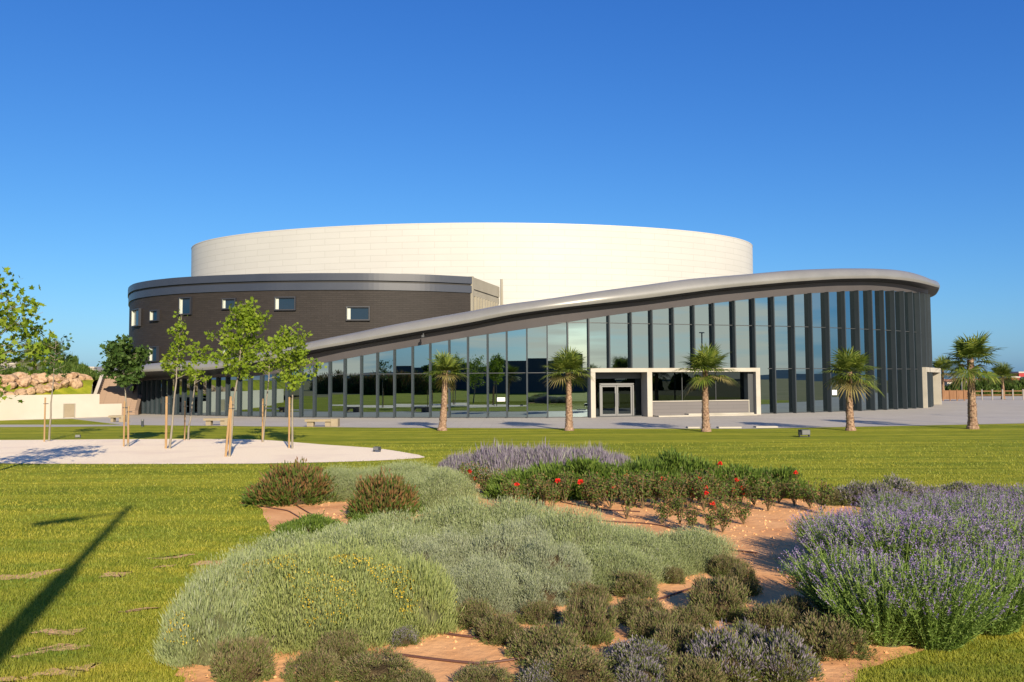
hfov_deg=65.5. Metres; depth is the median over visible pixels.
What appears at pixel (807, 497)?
rose bush
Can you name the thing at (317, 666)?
bush
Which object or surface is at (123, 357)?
young tree
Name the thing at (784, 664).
bush
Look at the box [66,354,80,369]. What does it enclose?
shrub
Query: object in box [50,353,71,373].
shrub
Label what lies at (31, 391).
boulder
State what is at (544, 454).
lavender mound
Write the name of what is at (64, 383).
boulder
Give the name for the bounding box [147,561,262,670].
santolina mound
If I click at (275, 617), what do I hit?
santolina mound
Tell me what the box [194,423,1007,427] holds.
kerb strip
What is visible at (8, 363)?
house
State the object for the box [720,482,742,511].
rose bush
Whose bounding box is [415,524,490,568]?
santolina mound
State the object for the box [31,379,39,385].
boulder
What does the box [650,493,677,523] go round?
rose bush
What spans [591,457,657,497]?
rosemary bush
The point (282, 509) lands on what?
drip hose
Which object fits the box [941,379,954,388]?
house
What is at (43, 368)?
shrub
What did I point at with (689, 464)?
rosemary bush
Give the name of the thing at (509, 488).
rose bush
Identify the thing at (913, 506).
tall lavender
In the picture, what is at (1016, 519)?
tall lavender
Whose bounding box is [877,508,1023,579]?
tall lavender
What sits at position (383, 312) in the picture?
arena building
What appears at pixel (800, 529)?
tall lavender
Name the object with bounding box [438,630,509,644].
drip hose
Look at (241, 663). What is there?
bush
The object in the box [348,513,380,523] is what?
leafy bush
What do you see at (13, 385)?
boulder
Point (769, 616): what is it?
bush
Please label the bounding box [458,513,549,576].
santolina mound
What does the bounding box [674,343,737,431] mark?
palm tree
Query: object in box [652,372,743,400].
bay window pane
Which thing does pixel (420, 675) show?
bush
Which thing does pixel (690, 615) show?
bush
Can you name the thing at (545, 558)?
santolina mound
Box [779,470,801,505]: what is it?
rose bush
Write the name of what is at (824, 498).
rose bush
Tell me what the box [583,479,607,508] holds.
rose bush
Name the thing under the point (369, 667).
bush
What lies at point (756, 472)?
rosemary bush
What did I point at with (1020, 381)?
shrub
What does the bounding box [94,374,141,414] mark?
outdoor stairs
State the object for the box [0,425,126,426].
footpath
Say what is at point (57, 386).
boulder
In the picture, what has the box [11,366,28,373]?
shrub
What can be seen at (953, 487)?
bush
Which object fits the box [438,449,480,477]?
lavender mound
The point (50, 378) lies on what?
boulder
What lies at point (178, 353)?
young tree
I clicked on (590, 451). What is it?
lavender mound
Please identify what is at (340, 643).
bush
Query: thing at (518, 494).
rose bush
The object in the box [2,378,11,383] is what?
boulder
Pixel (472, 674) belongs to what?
bush
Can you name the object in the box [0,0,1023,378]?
sky
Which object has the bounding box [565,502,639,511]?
drip hose
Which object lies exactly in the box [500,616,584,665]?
bush
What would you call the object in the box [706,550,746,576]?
bush
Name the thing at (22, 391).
boulder
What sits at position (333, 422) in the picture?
stone bench
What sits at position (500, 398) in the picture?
paper notice
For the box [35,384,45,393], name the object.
boulder
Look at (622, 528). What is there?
santolina mound
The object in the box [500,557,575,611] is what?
santolina mound
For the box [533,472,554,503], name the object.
rose bush
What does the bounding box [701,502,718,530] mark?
rose bush
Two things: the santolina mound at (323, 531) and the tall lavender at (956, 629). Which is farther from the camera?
the santolina mound at (323, 531)
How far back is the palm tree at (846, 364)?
38.36 m
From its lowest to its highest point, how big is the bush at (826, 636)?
0.408 m
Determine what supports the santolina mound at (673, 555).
on the planting bed at (434, 646)
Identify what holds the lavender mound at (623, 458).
on the planting bed at (434, 646)
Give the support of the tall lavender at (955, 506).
on the planting bed at (434, 646)
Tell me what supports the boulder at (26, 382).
on the terrace at (86, 388)
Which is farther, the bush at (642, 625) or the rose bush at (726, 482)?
the rose bush at (726, 482)
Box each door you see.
[601,385,616,415]
[616,385,631,415]
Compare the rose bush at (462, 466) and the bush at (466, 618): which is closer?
the bush at (466, 618)
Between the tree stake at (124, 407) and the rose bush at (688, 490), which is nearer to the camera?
the rose bush at (688, 490)
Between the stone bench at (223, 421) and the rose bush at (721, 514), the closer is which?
the rose bush at (721, 514)
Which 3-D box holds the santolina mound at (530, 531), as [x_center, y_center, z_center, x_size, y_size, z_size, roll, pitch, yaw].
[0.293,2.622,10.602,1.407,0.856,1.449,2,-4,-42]
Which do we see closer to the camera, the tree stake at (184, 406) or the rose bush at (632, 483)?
the rose bush at (632, 483)
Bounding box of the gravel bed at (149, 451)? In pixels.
[0,439,423,463]
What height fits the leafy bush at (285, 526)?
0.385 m
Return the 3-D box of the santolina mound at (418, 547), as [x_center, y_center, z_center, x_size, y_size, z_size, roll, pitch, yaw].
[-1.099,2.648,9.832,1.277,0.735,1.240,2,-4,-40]
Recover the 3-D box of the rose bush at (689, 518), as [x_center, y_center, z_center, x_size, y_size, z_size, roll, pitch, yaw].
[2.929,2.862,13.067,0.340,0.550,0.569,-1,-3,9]
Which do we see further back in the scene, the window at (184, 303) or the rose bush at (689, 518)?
the window at (184, 303)
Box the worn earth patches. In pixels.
[0,554,227,681]
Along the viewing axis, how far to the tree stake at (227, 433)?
26.96 m
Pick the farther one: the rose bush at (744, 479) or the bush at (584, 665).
the rose bush at (744, 479)
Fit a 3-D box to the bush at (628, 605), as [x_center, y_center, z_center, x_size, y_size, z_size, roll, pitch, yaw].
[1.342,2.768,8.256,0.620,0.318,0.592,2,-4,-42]
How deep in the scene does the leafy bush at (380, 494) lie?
14.69 m
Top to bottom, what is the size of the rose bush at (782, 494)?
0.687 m
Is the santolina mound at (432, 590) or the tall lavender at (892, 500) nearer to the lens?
the santolina mound at (432, 590)
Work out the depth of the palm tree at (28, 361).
73.39 m
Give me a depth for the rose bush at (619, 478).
16.58 m
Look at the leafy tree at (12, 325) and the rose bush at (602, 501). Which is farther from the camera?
the leafy tree at (12, 325)
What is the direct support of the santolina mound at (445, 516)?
on the planting bed at (434, 646)
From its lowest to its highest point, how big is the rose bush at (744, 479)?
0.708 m
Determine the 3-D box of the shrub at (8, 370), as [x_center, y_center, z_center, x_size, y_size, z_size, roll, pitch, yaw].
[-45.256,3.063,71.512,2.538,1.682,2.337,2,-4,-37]
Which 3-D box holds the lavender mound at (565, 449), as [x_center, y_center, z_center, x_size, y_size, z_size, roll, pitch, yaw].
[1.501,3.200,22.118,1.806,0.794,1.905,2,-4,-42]
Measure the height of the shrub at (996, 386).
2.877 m
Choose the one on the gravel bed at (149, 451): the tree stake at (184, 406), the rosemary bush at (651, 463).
the tree stake at (184, 406)
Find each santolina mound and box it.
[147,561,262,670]
[166,537,282,646]
[216,524,340,569]
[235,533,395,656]
[294,520,371,546]
[301,461,377,502]
[309,518,432,562]
[331,508,448,539]
[346,457,439,494]
[352,469,429,505]
[354,536,412,577]
[374,552,465,638]
[385,518,442,544]
[394,531,459,573]
[407,488,507,532]
[410,463,479,493]
[411,465,480,511]
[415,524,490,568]
[434,507,507,544]
[444,550,526,615]
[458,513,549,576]
[475,493,568,529]
[500,509,571,550]
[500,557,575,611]
[509,524,596,602]
[530,503,628,554]
[558,557,602,594]
[576,540,671,594]
[601,520,657,538]
[606,524,704,580]
[650,523,742,574]
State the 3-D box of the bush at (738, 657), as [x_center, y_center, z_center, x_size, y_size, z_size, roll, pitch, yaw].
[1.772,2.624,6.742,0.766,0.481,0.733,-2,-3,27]
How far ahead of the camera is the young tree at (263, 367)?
33.57 m
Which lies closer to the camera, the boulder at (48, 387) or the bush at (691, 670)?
the bush at (691, 670)
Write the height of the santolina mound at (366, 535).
0.859 m
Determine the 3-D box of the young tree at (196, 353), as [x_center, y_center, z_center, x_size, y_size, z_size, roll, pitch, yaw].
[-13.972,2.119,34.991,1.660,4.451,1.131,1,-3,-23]
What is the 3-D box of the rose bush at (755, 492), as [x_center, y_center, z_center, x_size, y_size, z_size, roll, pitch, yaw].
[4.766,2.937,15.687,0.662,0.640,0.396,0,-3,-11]
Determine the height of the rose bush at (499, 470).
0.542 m
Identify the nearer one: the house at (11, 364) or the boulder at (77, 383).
the boulder at (77, 383)
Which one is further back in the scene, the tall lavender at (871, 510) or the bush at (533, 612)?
the tall lavender at (871, 510)
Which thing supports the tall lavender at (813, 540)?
on the planting bed at (434, 646)
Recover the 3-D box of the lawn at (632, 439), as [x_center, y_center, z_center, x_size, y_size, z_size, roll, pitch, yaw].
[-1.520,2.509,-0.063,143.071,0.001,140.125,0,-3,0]
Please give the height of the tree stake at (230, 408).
1.911 m
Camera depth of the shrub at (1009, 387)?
110.35 m
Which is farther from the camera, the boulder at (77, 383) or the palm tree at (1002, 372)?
the palm tree at (1002, 372)
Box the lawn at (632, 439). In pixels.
[0,419,1023,681]
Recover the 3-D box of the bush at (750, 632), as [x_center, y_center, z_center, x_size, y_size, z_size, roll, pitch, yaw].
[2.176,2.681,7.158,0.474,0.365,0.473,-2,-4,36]
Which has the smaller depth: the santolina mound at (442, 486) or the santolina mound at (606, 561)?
the santolina mound at (606, 561)
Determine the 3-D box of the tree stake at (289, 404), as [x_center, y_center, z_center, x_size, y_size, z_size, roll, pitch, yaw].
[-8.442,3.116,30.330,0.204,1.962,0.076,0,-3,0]
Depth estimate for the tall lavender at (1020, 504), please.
11.85 m
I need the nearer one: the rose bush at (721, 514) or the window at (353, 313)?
the rose bush at (721, 514)
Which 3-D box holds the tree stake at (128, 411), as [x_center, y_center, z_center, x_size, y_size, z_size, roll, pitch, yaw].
[-15.163,3.390,31.562,0.201,1.620,0.066,0,-3,-6]
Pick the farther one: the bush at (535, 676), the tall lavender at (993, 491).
the tall lavender at (993, 491)
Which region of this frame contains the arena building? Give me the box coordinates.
[97,223,941,417]
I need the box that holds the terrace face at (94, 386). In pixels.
[92,382,97,393]
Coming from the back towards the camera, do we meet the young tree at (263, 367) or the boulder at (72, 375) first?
the boulder at (72, 375)
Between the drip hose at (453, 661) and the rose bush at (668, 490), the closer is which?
the drip hose at (453, 661)
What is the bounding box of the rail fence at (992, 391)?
[975,389,1023,399]
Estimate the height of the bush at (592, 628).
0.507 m
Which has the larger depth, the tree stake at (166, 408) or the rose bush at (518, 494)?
the tree stake at (166, 408)
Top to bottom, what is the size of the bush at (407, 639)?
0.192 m
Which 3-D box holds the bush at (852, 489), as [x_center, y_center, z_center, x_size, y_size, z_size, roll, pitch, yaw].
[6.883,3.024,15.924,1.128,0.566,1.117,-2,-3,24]
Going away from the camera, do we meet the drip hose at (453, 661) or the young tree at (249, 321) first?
the drip hose at (453, 661)
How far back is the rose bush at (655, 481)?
16.11 m
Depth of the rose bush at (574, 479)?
16.94 m
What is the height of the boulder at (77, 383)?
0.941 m
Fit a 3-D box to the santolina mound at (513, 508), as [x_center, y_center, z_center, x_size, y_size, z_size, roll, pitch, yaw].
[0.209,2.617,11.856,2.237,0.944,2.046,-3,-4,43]
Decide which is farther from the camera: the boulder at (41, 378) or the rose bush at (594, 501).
the boulder at (41, 378)
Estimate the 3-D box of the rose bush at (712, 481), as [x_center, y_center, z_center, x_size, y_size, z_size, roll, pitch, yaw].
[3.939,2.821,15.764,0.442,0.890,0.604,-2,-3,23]
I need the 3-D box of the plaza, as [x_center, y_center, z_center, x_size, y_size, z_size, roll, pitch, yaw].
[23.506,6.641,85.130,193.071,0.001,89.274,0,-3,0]
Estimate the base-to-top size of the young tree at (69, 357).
4.722 m
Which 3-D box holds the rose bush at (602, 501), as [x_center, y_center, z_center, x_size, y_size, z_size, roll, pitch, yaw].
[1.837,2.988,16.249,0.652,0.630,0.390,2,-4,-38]
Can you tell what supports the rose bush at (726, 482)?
on the planting bed at (434, 646)
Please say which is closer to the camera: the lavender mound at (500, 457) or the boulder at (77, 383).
the lavender mound at (500, 457)
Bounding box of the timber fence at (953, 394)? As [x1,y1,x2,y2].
[942,389,967,400]
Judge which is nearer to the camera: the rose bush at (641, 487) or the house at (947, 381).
the rose bush at (641, 487)
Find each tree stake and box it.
[43,398,48,441]
[123,401,127,445]
[127,406,131,442]
[165,396,169,448]
[183,401,187,439]
[224,396,233,456]
[229,401,234,452]
[261,399,265,438]
[288,397,290,447]
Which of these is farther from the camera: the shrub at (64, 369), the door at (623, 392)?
the shrub at (64, 369)
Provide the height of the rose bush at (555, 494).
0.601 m
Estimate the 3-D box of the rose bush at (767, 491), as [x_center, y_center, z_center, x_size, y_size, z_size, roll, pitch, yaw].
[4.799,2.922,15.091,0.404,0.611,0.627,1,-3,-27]
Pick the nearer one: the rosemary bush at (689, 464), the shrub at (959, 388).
the rosemary bush at (689, 464)
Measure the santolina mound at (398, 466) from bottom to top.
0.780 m
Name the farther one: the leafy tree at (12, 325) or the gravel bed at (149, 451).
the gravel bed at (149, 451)
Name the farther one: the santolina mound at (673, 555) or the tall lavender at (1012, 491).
the tall lavender at (1012, 491)
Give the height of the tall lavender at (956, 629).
0.955 m
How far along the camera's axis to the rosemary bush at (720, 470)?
17.47 m
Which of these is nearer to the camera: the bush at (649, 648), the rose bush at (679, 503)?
the bush at (649, 648)
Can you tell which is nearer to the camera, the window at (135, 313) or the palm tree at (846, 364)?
the palm tree at (846, 364)
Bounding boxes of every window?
[131,308,140,326]
[148,346,158,361]
[149,310,159,321]
[178,297,192,314]
[221,298,236,309]
[274,296,295,310]
[346,306,369,320]
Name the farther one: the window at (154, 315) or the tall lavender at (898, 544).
the window at (154, 315)
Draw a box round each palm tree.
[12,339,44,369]
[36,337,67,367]
[421,349,468,430]
[539,345,593,430]
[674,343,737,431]
[818,346,883,430]
[932,355,956,393]
[939,330,1005,428]
[986,362,1022,398]
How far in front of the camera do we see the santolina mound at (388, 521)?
11.47 m
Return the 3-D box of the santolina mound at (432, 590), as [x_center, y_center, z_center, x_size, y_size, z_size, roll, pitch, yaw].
[-1.070,2.516,8.188,1.188,0.793,1.246,1,-3,-25]
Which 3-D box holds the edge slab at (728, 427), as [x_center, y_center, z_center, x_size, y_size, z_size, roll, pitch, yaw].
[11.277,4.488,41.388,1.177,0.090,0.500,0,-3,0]
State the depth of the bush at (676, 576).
9.77 m
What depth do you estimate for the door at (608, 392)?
55.12 m
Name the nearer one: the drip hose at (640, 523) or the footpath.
the drip hose at (640, 523)
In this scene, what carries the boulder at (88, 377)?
on the terrace at (86, 388)
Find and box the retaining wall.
[0,394,121,419]
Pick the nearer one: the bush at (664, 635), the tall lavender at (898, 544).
the bush at (664, 635)
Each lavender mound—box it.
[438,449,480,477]
[466,439,530,482]
[515,436,569,470]
[550,444,576,454]
[563,440,623,466]
[607,448,633,463]
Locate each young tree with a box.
[31,333,78,440]
[94,334,153,445]
[159,309,199,448]
[178,339,212,439]
[204,296,272,456]
[247,337,286,441]
[268,322,326,448]
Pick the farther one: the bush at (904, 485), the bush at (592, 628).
the bush at (904, 485)
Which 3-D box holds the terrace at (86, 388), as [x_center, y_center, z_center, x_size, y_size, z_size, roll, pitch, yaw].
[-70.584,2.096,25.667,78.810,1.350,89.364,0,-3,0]
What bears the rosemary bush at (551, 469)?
on the planting bed at (434, 646)
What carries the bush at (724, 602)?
on the planting bed at (434, 646)
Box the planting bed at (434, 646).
[164,483,981,681]
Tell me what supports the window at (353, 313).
in the arena building
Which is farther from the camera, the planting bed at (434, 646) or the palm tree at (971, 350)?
the palm tree at (971, 350)
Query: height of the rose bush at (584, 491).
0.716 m
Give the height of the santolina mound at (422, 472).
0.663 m
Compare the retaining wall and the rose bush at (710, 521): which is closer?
the rose bush at (710, 521)
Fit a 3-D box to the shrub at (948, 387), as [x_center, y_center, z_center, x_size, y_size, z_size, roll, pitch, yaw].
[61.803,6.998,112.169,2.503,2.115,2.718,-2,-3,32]
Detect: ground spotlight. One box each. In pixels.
[373,446,380,451]
[798,429,809,436]
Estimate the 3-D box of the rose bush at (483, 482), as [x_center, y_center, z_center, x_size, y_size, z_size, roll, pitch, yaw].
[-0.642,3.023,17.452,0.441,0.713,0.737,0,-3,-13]
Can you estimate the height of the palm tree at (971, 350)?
4.878 m
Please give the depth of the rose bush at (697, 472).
16.10 m
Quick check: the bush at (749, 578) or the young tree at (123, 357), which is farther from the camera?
the young tree at (123, 357)
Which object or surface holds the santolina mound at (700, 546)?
on the planting bed at (434, 646)
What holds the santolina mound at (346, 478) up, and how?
on the planting bed at (434, 646)
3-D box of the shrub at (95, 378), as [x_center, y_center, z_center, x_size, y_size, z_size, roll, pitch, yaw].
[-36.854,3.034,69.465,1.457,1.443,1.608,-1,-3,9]
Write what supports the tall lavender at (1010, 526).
on the planting bed at (434, 646)
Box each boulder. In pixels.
[1,381,16,389]
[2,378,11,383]
[8,374,18,381]
[14,388,26,394]
[15,372,27,378]
[18,376,32,386]
[26,387,35,394]
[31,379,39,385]
[34,373,48,383]
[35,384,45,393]
[44,383,54,392]
[48,375,54,381]
[49,382,62,389]
[54,374,66,381]
[60,380,69,387]
[66,372,78,378]
[66,377,73,385]
[71,378,82,388]
[77,375,85,379]
[84,374,93,382]
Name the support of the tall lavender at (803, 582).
on the planting bed at (434, 646)
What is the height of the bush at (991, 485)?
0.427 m
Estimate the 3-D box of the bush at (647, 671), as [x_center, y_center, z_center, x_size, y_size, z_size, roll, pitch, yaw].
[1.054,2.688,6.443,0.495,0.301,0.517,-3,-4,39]
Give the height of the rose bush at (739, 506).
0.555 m
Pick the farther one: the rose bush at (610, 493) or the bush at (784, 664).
the rose bush at (610, 493)
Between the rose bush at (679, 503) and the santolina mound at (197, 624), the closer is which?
the santolina mound at (197, 624)
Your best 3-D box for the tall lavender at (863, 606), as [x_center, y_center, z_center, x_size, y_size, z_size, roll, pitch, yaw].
[3.494,2.414,7.572,1.571,0.897,1.304,2,-4,-44]
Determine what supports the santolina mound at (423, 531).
on the planting bed at (434, 646)
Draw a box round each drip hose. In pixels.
[262,506,300,517]
[398,653,519,663]
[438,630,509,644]
[523,587,692,619]
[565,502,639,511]
[586,517,685,531]
[668,540,757,553]
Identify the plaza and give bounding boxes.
[29,396,1023,428]
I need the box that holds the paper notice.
[497,397,504,400]
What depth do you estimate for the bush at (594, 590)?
8.86 m
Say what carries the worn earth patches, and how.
on the lawn at (632, 439)
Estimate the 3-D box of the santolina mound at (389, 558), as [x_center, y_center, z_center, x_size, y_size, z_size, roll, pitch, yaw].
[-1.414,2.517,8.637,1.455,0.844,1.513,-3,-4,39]
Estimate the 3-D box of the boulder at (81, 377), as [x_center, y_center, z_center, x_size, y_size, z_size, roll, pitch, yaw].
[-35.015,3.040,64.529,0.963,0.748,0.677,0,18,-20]
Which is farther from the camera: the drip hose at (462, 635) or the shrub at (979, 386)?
the shrub at (979, 386)
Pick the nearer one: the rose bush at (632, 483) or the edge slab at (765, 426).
the rose bush at (632, 483)
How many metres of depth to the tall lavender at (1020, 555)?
8.61 m
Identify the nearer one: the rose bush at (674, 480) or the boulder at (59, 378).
the rose bush at (674, 480)
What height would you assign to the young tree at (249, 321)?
5.483 m
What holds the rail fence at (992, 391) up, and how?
on the plaza
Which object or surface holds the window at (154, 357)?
in the arena building
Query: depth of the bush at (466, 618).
8.13 m
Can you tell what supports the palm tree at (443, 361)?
on the lawn at (632, 439)
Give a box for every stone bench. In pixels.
[108,415,126,421]
[203,418,233,424]
[305,418,339,426]
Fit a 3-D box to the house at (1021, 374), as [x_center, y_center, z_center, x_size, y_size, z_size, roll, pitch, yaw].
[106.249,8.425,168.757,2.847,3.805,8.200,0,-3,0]
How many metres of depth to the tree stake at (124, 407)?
31.55 m
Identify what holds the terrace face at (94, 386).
attached to the terrace at (86, 388)
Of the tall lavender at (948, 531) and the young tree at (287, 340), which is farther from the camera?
the young tree at (287, 340)
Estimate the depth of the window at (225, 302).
65.92 m
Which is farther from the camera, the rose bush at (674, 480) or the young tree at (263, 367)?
the young tree at (263, 367)
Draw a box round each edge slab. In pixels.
[716,426,741,427]
[753,426,777,427]
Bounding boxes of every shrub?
[0,367,13,374]
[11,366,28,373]
[38,366,60,374]
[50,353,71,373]
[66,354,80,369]
[72,361,92,377]
[90,368,98,381]
[941,384,951,392]
[951,379,967,389]
[975,380,994,395]
[990,380,1000,395]
[1000,379,1021,395]
[1018,377,1023,388]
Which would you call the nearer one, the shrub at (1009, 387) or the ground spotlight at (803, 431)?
the ground spotlight at (803, 431)
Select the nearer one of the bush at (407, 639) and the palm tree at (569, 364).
the bush at (407, 639)
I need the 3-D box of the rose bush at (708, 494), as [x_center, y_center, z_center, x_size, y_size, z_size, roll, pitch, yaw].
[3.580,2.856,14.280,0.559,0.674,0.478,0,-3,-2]
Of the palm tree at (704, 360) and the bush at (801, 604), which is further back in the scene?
the palm tree at (704, 360)
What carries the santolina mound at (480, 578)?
on the planting bed at (434, 646)
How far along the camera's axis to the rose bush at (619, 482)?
16.19 m
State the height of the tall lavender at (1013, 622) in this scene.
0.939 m
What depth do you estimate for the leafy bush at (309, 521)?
12.96 m
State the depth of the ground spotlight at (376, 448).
28.38 m
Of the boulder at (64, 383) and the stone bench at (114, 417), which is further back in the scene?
the boulder at (64, 383)
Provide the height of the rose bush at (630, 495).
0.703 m
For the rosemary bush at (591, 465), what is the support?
on the planting bed at (434, 646)
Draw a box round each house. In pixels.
[1,359,30,367]
[9,363,45,370]
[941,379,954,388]
[988,376,1019,381]
[1009,372,1023,378]
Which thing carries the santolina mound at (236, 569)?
on the planting bed at (434, 646)
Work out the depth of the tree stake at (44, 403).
34.45 m
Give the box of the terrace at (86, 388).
[7,380,93,394]
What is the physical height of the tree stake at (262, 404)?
1.846 m
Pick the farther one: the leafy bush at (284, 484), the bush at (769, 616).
the leafy bush at (284, 484)
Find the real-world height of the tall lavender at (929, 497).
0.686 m
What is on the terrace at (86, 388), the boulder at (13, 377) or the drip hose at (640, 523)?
the boulder at (13, 377)
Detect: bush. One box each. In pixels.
[205,630,279,681]
[233,457,345,506]
[270,518,306,540]
[271,510,343,534]
[279,645,346,681]
[310,628,370,662]
[335,645,423,681]
[340,465,428,518]
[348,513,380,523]
[386,625,423,647]
[393,666,439,681]
[449,658,518,681]
[453,596,499,630]
[456,463,471,479]
[459,461,483,488]
[469,607,528,646]
[473,464,492,492]
[479,464,551,499]
[490,468,502,477]
[494,473,521,499]
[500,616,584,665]
[509,478,539,503]
[511,456,593,500]
[511,641,624,681]
[514,599,562,624]
[516,658,560,681]
[523,472,538,499]
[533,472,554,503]
[538,481,561,509]
[555,470,575,502]
[559,589,620,647]
[562,581,613,604]
[564,453,617,499]
[565,472,583,482]
[578,469,600,505]
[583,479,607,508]
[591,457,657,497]
[591,474,619,508]
[595,473,618,502]
[604,634,673,670]
[605,466,633,500]
[607,568,659,598]
[610,468,640,497]
[613,481,641,518]
[614,653,673,681]
[615,448,687,497]
[615,590,669,625]
[623,606,681,641]
[624,472,647,504]
[631,472,655,508]
[644,470,664,502]
[647,618,714,664]
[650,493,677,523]
[653,471,674,505]
[655,478,688,511]
[656,444,730,496]
[660,565,685,583]
[660,650,729,681]
[663,602,716,630]
[670,494,690,523]
[672,471,694,498]
[676,466,710,506]
[680,501,701,528]
[684,477,716,510]
[684,571,751,622]
[684,620,766,681]
[688,468,717,501]
[691,458,748,495]
[697,483,725,517]
[700,461,722,502]
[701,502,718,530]
[703,467,736,502]
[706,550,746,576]
[709,498,735,531]
[717,462,793,497]
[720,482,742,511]
[724,492,754,523]
[727,560,763,596]
[730,468,753,501]
[731,599,802,637]
[734,617,771,659]
[736,473,764,505]
[748,625,825,681]
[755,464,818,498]
[755,478,780,510]
[766,468,792,502]
[776,592,826,624]
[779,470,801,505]
[786,607,878,663]
[792,478,819,508]
[803,478,839,510]
[814,488,854,506]
[831,478,877,506]
[857,478,902,505]
[880,474,930,503]
[918,484,945,498]
[936,480,975,496]
[964,482,1005,495]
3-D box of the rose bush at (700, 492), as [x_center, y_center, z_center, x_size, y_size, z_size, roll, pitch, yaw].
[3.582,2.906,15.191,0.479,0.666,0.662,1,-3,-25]
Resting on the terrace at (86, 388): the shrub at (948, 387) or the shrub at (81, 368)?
the shrub at (81, 368)
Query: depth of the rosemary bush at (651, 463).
17.45 m
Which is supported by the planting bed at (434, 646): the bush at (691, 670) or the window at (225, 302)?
the bush at (691, 670)
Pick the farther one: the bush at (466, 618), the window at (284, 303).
the window at (284, 303)
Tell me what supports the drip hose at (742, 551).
on the planting bed at (434, 646)
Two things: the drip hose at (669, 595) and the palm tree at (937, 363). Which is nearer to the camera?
the drip hose at (669, 595)
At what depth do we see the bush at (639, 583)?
9.19 m
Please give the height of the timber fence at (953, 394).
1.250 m
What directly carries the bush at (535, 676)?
on the planting bed at (434, 646)
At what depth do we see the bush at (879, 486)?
15.43 m
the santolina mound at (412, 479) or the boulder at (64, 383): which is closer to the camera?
the santolina mound at (412, 479)
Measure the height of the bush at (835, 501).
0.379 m
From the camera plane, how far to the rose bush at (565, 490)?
16.17 m
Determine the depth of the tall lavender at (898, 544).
9.26 m
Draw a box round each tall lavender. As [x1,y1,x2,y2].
[774,534,906,620]
[788,504,871,547]
[790,509,910,564]
[798,547,962,647]
[820,504,974,578]
[834,501,914,528]
[854,488,925,516]
[854,542,1017,651]
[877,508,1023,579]
[878,496,961,528]
[907,487,967,510]
[907,536,1023,635]
[916,489,1021,529]
[921,499,1023,561]
[951,482,1022,508]
[962,528,1023,587]
[974,491,1023,537]
[994,482,1023,503]
[998,509,1023,530]
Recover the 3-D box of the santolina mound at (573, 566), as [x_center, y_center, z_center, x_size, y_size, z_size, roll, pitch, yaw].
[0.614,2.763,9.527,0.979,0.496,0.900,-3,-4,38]
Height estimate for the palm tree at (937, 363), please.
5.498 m
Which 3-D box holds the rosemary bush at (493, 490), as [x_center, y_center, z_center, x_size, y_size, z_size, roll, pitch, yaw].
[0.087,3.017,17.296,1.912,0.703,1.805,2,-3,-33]
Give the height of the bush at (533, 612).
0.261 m
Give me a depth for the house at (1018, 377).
159.89 m
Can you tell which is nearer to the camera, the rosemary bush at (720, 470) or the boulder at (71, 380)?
the rosemary bush at (720, 470)
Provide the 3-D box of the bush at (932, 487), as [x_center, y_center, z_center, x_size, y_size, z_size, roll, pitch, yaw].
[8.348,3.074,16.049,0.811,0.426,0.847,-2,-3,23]
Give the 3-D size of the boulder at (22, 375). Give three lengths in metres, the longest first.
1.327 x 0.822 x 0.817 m
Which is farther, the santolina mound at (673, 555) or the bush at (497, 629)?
the santolina mound at (673, 555)
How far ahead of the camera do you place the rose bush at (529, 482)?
16.61 m
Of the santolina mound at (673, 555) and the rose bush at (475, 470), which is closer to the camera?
the santolina mound at (673, 555)
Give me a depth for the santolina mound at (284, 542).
9.80 m
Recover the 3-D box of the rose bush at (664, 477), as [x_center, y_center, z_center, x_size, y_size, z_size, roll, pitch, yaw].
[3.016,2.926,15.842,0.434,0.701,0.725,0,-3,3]
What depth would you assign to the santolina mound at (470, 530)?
11.13 m
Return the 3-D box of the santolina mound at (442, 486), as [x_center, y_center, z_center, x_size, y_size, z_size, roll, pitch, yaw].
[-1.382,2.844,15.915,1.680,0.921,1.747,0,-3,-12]
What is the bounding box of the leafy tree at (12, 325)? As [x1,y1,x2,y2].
[0,266,63,402]
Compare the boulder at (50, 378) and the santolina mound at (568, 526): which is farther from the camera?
the boulder at (50, 378)

